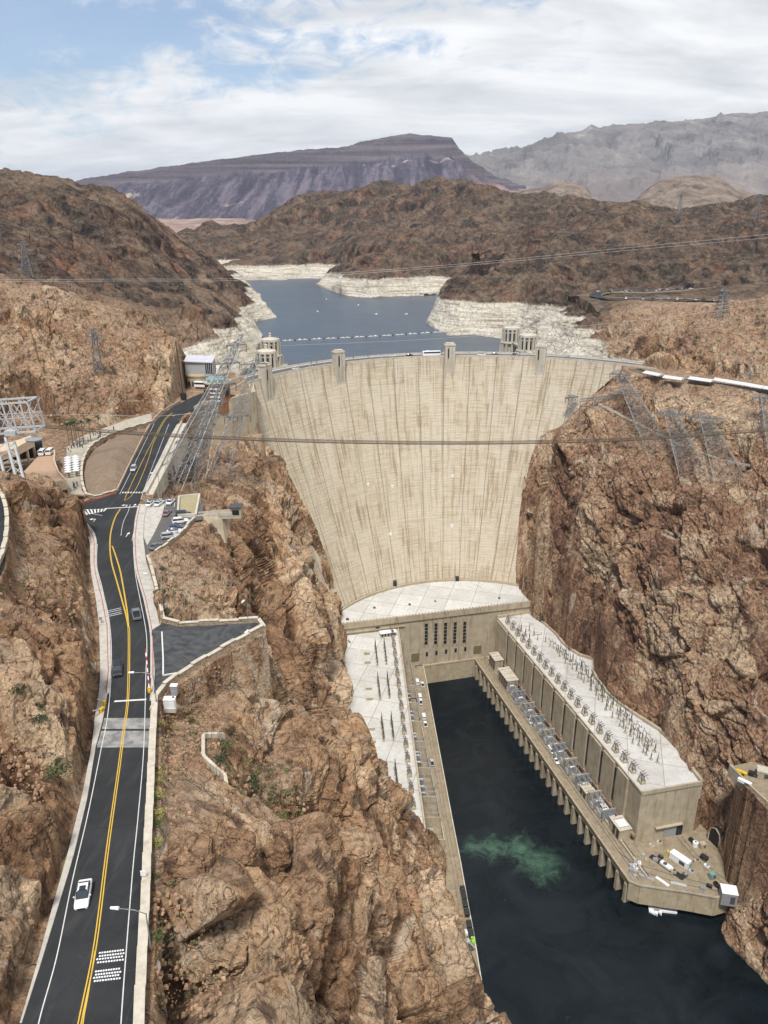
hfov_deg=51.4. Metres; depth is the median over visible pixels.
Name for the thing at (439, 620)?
central powerhouse
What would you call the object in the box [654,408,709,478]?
transmission tower
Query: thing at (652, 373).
shade canopy
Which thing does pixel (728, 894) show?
lift house
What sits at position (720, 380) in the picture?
shade canopy
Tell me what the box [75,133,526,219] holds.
mesa
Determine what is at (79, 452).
plaza
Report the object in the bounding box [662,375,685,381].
shade canopy
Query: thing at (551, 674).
takeoff frame
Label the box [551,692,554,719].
window
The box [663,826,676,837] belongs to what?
door
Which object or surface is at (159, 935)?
shrub
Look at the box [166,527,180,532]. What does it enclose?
parked car
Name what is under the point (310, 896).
boulder
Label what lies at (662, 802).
powerhouse
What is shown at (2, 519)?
road
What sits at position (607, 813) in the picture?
blast wall
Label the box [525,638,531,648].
takeoff frame
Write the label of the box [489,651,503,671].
service building
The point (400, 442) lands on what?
cable
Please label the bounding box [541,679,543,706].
window
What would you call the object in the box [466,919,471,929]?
skip
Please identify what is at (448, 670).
tailrace wall
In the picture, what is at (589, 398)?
line gantry
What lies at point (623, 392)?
transmission tower
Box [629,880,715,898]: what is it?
platform railing
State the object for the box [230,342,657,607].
dam
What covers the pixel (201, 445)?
transmission tower
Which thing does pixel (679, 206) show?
transmission tower
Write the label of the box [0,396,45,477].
cableway tower
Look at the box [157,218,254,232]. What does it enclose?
ground
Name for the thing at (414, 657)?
door
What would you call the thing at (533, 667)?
window
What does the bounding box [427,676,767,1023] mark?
river
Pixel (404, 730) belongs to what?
takeoff frame
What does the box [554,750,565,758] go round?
transformer
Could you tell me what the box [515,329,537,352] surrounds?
intake tower
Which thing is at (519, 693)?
bus frame
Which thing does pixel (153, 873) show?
shrub
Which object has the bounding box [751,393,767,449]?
transmission tower
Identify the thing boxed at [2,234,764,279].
cable
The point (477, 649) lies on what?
door
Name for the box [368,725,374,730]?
roof vent box
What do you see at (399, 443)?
cable
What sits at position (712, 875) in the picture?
pump unit
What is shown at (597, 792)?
blast wall
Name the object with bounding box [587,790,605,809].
bus frame
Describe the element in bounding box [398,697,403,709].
takeoff frame
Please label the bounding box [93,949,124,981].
rumble dots
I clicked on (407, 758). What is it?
takeoff frame
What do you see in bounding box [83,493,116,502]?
kerb
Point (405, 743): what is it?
takeoff frame
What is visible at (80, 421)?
palm tree
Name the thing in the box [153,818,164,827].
shrub
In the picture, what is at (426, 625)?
window
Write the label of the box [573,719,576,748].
window
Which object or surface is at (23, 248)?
transmission tower
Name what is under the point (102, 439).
guard wall
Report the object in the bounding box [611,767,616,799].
window
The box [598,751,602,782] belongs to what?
window
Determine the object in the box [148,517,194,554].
guard wall
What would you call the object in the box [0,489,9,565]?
guard wall
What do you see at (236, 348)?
transmission tower
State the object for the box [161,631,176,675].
painted line
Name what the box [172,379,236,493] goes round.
transmission tower
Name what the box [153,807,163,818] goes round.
shrub
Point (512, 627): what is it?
takeoff frame
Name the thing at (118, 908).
street lamp
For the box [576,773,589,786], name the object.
blast wall
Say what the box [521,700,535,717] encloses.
bus frame
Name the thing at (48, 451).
parked van
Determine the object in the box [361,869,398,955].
boulder
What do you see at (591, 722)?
takeoff frame
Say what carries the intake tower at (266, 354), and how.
in the lake
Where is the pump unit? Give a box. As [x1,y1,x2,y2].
[708,870,716,879]
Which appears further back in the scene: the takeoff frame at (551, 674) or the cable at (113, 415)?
the takeoff frame at (551, 674)
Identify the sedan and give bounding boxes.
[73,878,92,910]
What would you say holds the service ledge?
on the terrain at (680, 665)
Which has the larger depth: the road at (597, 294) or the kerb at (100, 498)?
the road at (597, 294)
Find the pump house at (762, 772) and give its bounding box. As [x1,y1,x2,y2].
[756,765,767,779]
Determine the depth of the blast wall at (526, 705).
435.91 m
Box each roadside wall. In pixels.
[601,282,759,300]
[629,368,767,392]
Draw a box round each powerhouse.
[340,579,530,666]
[344,628,425,831]
[494,611,702,841]
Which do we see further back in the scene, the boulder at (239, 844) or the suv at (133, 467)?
the suv at (133, 467)
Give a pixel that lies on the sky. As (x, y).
(89, 88)
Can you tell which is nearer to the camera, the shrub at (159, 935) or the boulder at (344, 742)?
the shrub at (159, 935)
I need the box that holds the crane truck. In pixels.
[464,929,474,950]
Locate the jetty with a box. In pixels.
[648,905,676,914]
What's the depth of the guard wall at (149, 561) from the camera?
203.73 m
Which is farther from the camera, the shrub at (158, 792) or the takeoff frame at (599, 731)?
the takeoff frame at (599, 731)
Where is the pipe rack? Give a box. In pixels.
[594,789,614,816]
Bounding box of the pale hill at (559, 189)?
[513,181,599,200]
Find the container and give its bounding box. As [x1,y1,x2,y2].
[669,849,691,869]
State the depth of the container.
336.28 m
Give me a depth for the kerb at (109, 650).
184.34 m
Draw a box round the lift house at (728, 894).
[718,883,738,906]
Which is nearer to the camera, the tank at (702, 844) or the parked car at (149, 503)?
the parked car at (149, 503)
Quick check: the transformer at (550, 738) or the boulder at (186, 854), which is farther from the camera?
the transformer at (550, 738)
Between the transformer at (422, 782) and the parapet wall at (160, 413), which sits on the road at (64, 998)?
the parapet wall at (160, 413)
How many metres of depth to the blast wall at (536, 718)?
424.87 m
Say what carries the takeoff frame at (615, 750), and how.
on the powerhouse at (662, 802)
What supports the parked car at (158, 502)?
on the apron
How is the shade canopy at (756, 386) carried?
on the side road at (642, 370)
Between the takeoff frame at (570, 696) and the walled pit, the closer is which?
the walled pit
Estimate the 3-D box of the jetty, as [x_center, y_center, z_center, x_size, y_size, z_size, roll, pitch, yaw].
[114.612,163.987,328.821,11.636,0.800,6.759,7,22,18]
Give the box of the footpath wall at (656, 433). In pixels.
[598,403,756,466]
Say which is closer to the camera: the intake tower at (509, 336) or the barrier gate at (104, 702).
the barrier gate at (104, 702)
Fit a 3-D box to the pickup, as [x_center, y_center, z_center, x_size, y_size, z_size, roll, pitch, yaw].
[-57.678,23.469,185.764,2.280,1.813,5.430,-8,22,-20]
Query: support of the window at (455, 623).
in the central powerhouse at (439, 620)
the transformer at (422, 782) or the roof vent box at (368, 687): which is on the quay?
the transformer at (422, 782)
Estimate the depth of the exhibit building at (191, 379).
432.24 m
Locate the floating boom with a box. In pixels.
[280,331,440,340]
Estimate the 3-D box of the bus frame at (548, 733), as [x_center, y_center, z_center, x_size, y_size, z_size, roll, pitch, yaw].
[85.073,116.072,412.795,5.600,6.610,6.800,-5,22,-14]
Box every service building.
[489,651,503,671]
[497,666,518,689]
[579,783,593,800]
[609,815,632,841]
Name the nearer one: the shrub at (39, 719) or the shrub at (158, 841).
the shrub at (158, 841)
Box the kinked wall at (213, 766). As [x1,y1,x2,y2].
[201,732,227,782]
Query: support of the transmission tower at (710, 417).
on the terrain at (680, 665)
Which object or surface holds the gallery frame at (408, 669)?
on the quay
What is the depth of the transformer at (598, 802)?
366.94 m
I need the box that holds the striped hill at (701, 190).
[635,175,752,208]
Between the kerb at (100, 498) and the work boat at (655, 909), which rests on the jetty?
the work boat at (655, 909)
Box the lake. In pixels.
[244,278,500,374]
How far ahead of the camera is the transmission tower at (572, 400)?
503.61 m
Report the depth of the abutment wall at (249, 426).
412.90 m
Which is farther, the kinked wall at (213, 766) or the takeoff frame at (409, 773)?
the takeoff frame at (409, 773)
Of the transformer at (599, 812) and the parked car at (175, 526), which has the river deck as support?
the transformer at (599, 812)
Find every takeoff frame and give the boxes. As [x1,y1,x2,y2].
[393,654,397,665]
[394,664,399,675]
[395,674,400,686]
[397,685,401,697]
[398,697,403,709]
[399,708,404,721]
[401,721,406,734]
[402,733,408,747]
[404,746,409,762]
[405,762,411,777]
[407,777,413,792]
[410,797,415,809]
[505,614,510,624]
[510,619,515,630]
[515,626,520,636]
[520,632,525,642]
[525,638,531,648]
[531,645,538,655]
[536,651,543,662]
[542,658,549,669]
[548,665,555,676]
[554,672,562,683]
[560,680,568,691]
[567,688,574,699]
[574,696,581,707]
[581,704,589,716]
[588,711,596,725]
[595,719,604,734]
[603,730,612,743]
[611,737,621,753]
[620,747,629,763]
[628,759,638,773]
[637,767,646,784]
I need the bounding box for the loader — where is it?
[736,768,747,776]
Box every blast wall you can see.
[514,689,525,700]
[523,701,534,713]
[532,714,544,725]
[542,728,554,739]
[553,742,565,754]
[564,757,576,769]
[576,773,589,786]
[588,790,601,803]
[601,808,615,821]
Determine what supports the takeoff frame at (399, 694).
on the powerhouse at (361, 673)
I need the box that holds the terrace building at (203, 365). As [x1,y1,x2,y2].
[183,355,215,376]
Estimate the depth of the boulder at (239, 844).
122.92 m
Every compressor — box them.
[700,853,708,861]
[748,770,757,777]
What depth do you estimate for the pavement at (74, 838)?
110.01 m
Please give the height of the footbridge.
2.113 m
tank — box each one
[692,840,698,847]
[698,841,706,848]
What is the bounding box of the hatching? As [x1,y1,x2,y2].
[85,509,105,515]
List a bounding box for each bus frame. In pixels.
[512,688,525,700]
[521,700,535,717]
[531,713,545,728]
[541,727,555,745]
[552,741,567,758]
[563,756,579,776]
[575,772,591,783]
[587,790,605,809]
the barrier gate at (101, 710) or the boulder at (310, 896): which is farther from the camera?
the barrier gate at (101, 710)
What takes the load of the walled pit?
on the terrain at (680, 665)
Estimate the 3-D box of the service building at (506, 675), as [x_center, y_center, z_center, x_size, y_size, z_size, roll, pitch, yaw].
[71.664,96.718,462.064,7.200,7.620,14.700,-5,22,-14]
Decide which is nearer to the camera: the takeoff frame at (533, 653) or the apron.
the apron
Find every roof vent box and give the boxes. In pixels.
[365,685,371,689]
[366,696,372,700]
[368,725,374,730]
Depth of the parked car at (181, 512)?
247.98 m
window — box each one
[204,363,212,373]
[424,624,427,644]
[434,623,437,643]
[444,623,446,643]
[453,622,456,642]
[463,622,465,642]
[531,667,533,693]
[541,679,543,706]
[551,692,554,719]
[562,705,564,734]
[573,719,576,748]
[585,734,589,763]
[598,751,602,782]
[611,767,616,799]
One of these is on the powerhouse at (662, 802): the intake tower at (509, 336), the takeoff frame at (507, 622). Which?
the takeoff frame at (507, 622)
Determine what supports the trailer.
on the service ledge
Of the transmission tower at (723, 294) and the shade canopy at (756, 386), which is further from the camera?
the transmission tower at (723, 294)
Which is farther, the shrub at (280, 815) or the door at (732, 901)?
the door at (732, 901)
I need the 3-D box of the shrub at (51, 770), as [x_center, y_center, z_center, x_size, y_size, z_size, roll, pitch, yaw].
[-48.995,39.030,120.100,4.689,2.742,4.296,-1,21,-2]
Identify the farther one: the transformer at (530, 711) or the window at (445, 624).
the window at (445, 624)
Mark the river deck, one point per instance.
(616, 857)
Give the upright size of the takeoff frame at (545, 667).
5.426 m
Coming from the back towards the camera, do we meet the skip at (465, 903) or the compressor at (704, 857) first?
the compressor at (704, 857)
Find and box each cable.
[0,238,760,281]
[0,421,767,441]
[0,422,767,442]
[0,423,767,443]
[1,424,766,444]
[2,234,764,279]
[2,410,211,416]
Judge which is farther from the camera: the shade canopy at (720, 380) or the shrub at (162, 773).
the shade canopy at (720, 380)
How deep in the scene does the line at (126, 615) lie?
130.61 m
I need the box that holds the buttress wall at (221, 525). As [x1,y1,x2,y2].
[204,511,229,542]
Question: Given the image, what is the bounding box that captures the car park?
[144,498,202,554]
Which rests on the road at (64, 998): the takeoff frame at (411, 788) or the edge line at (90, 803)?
the edge line at (90, 803)
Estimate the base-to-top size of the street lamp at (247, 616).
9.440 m
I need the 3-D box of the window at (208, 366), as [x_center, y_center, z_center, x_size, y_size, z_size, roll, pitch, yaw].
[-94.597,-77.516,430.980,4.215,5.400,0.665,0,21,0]
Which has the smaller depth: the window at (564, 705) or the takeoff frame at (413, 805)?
the takeoff frame at (413, 805)
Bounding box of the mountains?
[465,111,767,201]
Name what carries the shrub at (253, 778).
on the terrain at (680, 665)
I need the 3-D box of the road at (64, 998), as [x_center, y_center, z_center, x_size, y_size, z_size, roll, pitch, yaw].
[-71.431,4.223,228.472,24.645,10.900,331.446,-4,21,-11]
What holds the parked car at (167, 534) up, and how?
on the car park
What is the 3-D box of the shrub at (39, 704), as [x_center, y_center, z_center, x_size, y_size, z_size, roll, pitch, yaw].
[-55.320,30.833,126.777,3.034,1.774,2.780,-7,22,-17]
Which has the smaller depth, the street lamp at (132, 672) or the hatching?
the street lamp at (132, 672)
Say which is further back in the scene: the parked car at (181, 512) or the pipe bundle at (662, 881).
the pipe bundle at (662, 881)
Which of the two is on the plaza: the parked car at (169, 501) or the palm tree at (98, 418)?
the palm tree at (98, 418)
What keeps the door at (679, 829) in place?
in the powerhouse at (662, 802)
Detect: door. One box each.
[411,653,418,661]
[473,645,481,653]
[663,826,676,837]
[676,825,682,834]
[730,897,735,904]
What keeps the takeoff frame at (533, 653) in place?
on the powerhouse at (662, 802)
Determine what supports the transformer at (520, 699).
on the river deck
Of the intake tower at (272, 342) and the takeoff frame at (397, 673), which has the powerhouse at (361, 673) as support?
the takeoff frame at (397, 673)
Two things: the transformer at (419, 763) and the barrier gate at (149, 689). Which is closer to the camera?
the barrier gate at (149, 689)
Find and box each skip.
[460,885,465,891]
[461,892,466,898]
[462,899,467,908]
[464,907,469,917]
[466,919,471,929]
[468,928,473,938]
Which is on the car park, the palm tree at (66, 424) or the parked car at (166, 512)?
the parked car at (166, 512)
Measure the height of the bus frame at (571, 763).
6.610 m
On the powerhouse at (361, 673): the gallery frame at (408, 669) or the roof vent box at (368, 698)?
the roof vent box at (368, 698)
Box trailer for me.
[737,777,751,785]
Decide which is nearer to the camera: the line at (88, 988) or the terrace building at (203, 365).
the line at (88, 988)
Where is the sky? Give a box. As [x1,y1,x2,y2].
[0,0,767,180]
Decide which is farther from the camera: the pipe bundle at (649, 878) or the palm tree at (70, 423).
the pipe bundle at (649, 878)
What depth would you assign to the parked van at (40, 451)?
295.83 m
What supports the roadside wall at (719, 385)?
on the terrain at (680, 665)
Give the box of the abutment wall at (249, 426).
[168,383,258,444]
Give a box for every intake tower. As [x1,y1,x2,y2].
[255,344,277,371]
[260,333,283,364]
[499,322,520,351]
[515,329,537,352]
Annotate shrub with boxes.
[8,682,34,699]
[30,711,49,724]
[32,700,43,709]
[40,759,75,781]
[148,926,167,946]
[151,871,160,879]
[152,835,162,847]
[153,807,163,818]
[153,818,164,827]
[154,787,164,797]
[155,769,164,777]
[155,779,165,787]
[211,753,227,767]
[217,737,235,750]
[223,724,237,735]
[242,772,262,787]
[275,811,290,818]
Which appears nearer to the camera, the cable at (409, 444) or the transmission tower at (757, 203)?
the cable at (409, 444)
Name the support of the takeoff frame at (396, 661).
on the powerhouse at (361, 673)
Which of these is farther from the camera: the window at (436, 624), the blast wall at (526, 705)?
the window at (436, 624)
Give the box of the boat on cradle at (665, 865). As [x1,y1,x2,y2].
[649,854,685,879]
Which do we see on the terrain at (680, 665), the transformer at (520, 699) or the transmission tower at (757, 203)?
the transmission tower at (757, 203)
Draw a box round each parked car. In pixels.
[145,500,154,506]
[149,542,161,549]
[154,500,164,505]
[160,531,177,539]
[162,510,171,515]
[166,499,175,504]
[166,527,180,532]
[167,524,182,529]
[171,516,187,523]
[175,510,190,516]
[547,745,552,753]
[552,756,559,764]
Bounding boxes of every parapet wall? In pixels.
[117,400,180,490]
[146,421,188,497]
[194,380,245,409]
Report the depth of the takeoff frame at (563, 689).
409.56 m
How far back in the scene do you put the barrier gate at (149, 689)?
154.25 m
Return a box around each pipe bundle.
[639,873,653,880]
[655,876,669,886]
[671,881,685,886]
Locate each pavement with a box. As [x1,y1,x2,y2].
[20,722,101,1023]
[88,527,107,721]
[135,504,159,700]
[142,424,178,492]
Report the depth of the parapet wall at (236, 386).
428.58 m
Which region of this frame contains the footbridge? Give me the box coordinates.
[197,509,233,518]
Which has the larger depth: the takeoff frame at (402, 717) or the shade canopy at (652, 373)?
the shade canopy at (652, 373)
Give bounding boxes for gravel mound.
[84,427,148,494]
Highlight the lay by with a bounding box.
[152,623,258,692]
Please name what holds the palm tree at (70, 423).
on the plaza
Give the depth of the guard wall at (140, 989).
103.18 m
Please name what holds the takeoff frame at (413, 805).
on the powerhouse at (361, 673)
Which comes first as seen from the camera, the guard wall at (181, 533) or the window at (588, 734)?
the guard wall at (181, 533)
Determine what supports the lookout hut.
on the terrain at (680, 665)
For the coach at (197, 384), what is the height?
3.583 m
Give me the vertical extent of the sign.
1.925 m
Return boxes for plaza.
[67,414,151,494]
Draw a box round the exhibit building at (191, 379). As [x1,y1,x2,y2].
[185,374,206,387]
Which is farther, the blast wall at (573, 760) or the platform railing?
the blast wall at (573, 760)
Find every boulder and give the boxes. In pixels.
[158,828,218,885]
[169,919,248,995]
[213,827,257,867]
[261,818,293,871]
[270,869,333,993]
[322,733,351,775]
[338,818,379,870]
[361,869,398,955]
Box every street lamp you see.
[110,906,160,969]
[128,671,157,708]
[143,573,166,608]
[241,599,248,632]
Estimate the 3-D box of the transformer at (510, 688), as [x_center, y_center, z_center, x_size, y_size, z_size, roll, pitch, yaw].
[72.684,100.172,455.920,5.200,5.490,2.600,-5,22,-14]
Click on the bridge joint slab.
(131, 739)
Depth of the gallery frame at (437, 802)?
358.76 m
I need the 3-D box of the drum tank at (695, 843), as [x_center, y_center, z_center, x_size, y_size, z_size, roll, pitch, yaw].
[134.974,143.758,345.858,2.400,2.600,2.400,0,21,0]
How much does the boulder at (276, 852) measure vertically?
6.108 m
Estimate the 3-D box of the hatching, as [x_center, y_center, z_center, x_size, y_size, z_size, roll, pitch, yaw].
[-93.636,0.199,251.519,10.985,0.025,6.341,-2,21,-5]
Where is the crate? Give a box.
[700,885,705,890]
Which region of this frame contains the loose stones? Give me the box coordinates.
[0,357,767,1018]
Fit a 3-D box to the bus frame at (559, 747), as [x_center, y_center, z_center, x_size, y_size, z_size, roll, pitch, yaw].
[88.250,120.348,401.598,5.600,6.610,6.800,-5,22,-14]
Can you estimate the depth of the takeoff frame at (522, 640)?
455.88 m
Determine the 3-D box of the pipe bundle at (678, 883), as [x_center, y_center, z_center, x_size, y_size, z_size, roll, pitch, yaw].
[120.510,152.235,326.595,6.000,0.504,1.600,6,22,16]
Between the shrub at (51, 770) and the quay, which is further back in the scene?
the quay
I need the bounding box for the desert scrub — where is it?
[0,281,766,1013]
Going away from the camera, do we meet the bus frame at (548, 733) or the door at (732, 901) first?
the door at (732, 901)
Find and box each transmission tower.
[17,241,35,277]
[85,326,103,375]
[162,335,246,490]
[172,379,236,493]
[184,401,225,481]
[205,358,267,478]
[565,394,577,415]
[609,370,675,454]
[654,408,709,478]
[675,193,685,220]
[688,412,748,485]
[711,287,729,319]
[751,194,763,221]
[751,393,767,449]
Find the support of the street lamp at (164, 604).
on the terrain at (680, 665)
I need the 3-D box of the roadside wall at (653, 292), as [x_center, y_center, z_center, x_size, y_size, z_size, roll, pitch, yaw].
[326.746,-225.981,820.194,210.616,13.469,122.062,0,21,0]
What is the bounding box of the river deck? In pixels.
[475,656,729,915]
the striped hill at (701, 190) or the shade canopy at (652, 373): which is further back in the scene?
the striped hill at (701, 190)
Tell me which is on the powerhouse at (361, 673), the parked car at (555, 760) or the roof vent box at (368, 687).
the roof vent box at (368, 687)
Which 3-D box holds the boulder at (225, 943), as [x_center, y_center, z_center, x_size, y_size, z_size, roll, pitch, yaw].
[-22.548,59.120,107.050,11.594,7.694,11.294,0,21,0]
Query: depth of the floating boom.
847.40 m
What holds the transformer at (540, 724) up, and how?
on the river deck
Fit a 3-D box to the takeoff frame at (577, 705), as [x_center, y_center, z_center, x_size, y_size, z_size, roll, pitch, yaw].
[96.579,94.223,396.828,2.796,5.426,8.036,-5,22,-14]
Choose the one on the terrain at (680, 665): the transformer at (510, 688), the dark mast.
the dark mast
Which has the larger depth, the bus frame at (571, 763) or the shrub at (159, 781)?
the bus frame at (571, 763)
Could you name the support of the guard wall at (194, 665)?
on the terrain at (680, 665)
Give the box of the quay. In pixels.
[404,663,481,979]
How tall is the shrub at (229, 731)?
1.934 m
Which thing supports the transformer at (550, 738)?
on the river deck
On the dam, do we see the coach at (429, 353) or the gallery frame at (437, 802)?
the coach at (429, 353)
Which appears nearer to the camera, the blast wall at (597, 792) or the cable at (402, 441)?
the cable at (402, 441)
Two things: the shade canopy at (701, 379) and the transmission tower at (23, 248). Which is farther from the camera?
the transmission tower at (23, 248)
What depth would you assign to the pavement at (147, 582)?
209.01 m
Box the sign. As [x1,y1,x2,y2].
[140,871,146,875]
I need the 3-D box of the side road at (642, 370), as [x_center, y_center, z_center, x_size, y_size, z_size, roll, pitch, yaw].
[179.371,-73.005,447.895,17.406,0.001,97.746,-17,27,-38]
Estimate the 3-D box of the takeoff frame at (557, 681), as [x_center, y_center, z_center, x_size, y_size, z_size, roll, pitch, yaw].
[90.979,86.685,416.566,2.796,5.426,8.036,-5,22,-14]
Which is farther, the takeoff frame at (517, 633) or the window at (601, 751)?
the takeoff frame at (517, 633)
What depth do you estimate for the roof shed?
461.52 m
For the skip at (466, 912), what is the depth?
311.89 m
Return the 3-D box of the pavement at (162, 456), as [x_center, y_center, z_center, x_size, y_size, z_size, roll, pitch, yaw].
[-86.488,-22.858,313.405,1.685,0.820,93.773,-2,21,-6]
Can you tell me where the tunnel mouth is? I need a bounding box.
[707,826,723,848]
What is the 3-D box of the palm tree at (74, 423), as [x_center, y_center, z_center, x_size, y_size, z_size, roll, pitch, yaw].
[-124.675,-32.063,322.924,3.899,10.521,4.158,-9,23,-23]
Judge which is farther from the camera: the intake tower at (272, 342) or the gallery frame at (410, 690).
the intake tower at (272, 342)
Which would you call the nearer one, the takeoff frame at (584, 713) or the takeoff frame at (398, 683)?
the takeoff frame at (584, 713)
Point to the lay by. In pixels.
(181, 649)
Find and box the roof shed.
[379,629,395,637]
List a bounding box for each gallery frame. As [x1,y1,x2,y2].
[403,654,413,684]
[406,681,416,698]
[415,737,428,761]
[418,763,434,795]
[421,791,439,816]
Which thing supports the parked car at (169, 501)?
on the car park
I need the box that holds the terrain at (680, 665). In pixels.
[0,167,767,1023]
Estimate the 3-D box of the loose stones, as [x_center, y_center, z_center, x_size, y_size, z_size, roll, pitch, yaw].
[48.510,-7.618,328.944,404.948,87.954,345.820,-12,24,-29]
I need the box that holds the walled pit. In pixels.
[177,493,200,516]
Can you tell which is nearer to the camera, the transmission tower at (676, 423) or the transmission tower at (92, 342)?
the transmission tower at (92, 342)
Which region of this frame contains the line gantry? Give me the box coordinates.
[577,394,617,425]
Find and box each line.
[38,427,167,1023]
[77,414,169,1023]
[82,950,95,1023]
[105,492,145,701]
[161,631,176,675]
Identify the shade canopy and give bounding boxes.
[642,371,664,378]
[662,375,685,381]
[688,376,714,384]
[714,378,745,386]
[743,383,765,392]
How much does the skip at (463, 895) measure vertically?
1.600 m
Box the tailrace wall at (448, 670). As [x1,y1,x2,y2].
[415,656,486,682]
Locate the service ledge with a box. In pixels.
[727,762,767,805]
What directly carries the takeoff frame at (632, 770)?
on the powerhouse at (662, 802)
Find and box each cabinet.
[162,696,177,712]
[169,683,177,694]
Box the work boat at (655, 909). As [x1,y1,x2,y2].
[651,906,661,915]
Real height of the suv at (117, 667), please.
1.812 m
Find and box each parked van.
[37,448,45,455]
[44,447,54,454]
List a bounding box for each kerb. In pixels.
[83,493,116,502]
[87,523,110,693]
[89,530,108,692]
[133,505,152,678]
[135,507,152,677]
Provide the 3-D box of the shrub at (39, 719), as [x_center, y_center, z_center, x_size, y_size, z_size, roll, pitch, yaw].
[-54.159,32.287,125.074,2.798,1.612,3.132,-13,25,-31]
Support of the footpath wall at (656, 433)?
on the terrain at (680, 665)
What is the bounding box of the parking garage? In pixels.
[0,435,67,490]
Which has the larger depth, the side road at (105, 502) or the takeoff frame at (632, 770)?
the takeoff frame at (632, 770)
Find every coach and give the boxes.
[194,381,204,387]
[422,350,440,355]
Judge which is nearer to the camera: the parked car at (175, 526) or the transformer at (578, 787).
the parked car at (175, 526)
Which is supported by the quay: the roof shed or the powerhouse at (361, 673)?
the powerhouse at (361, 673)
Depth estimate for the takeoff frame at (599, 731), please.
376.64 m
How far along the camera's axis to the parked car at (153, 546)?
224.39 m
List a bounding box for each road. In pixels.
[0,498,7,572]
[22,412,184,1023]
[83,494,117,535]
[165,393,205,411]
[590,282,757,301]
[635,369,767,390]
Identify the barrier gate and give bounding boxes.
[91,707,103,712]
[96,698,106,706]
[145,649,151,692]
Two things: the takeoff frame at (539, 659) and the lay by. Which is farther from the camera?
the takeoff frame at (539, 659)
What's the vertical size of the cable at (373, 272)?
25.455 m
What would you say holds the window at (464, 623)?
in the central powerhouse at (439, 620)
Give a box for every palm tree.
[63,422,69,445]
[68,420,73,441]
[72,419,77,443]
[76,419,84,443]
[86,418,93,441]
[93,414,100,437]
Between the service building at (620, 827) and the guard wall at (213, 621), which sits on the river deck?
the service building at (620, 827)
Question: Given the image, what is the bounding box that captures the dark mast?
[175,340,186,399]
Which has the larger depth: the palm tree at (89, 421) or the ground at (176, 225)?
the ground at (176, 225)
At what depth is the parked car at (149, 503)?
256.79 m
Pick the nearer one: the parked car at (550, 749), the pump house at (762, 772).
the pump house at (762, 772)
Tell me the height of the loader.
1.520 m
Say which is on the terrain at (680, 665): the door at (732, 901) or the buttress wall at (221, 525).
the buttress wall at (221, 525)
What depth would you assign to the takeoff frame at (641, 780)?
343.90 m
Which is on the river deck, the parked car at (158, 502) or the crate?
the crate
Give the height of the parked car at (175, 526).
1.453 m
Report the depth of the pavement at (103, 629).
175.27 m
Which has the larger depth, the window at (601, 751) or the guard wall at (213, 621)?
the window at (601, 751)
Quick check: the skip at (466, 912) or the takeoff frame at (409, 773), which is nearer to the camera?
the skip at (466, 912)
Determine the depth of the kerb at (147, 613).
196.10 m
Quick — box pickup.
[131,607,141,620]
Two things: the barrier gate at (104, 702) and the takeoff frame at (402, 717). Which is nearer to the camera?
the barrier gate at (104, 702)
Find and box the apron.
[144,503,164,544]
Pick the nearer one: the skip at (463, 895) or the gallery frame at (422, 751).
the skip at (463, 895)
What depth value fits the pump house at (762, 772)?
314.96 m
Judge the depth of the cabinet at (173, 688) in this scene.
156.79 m
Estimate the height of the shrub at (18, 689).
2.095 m
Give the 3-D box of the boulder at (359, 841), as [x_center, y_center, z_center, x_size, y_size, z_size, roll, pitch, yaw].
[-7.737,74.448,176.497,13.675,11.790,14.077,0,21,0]
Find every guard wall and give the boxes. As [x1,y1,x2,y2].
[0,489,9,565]
[80,420,152,498]
[133,694,157,1023]
[146,555,164,616]
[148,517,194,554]
[154,624,263,698]
[162,616,265,631]
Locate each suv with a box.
[111,659,122,676]
[130,464,136,471]
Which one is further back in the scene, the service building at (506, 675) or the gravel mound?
the service building at (506, 675)
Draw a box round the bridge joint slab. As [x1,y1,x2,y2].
[97,718,149,746]
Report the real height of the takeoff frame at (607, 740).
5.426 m
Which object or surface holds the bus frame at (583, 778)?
on the river deck
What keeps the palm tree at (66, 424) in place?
on the plaza
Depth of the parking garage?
286.69 m
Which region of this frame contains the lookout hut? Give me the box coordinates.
[229,503,242,518]
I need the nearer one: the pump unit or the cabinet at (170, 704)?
the cabinet at (170, 704)
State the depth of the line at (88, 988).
88.99 m
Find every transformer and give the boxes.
[417,760,421,766]
[419,777,424,784]
[506,683,515,692]
[515,695,524,704]
[524,708,533,716]
[533,721,543,730]
[543,734,554,744]
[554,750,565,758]
[565,764,576,774]
[577,781,587,790]
[589,798,601,809]
[597,806,607,817]

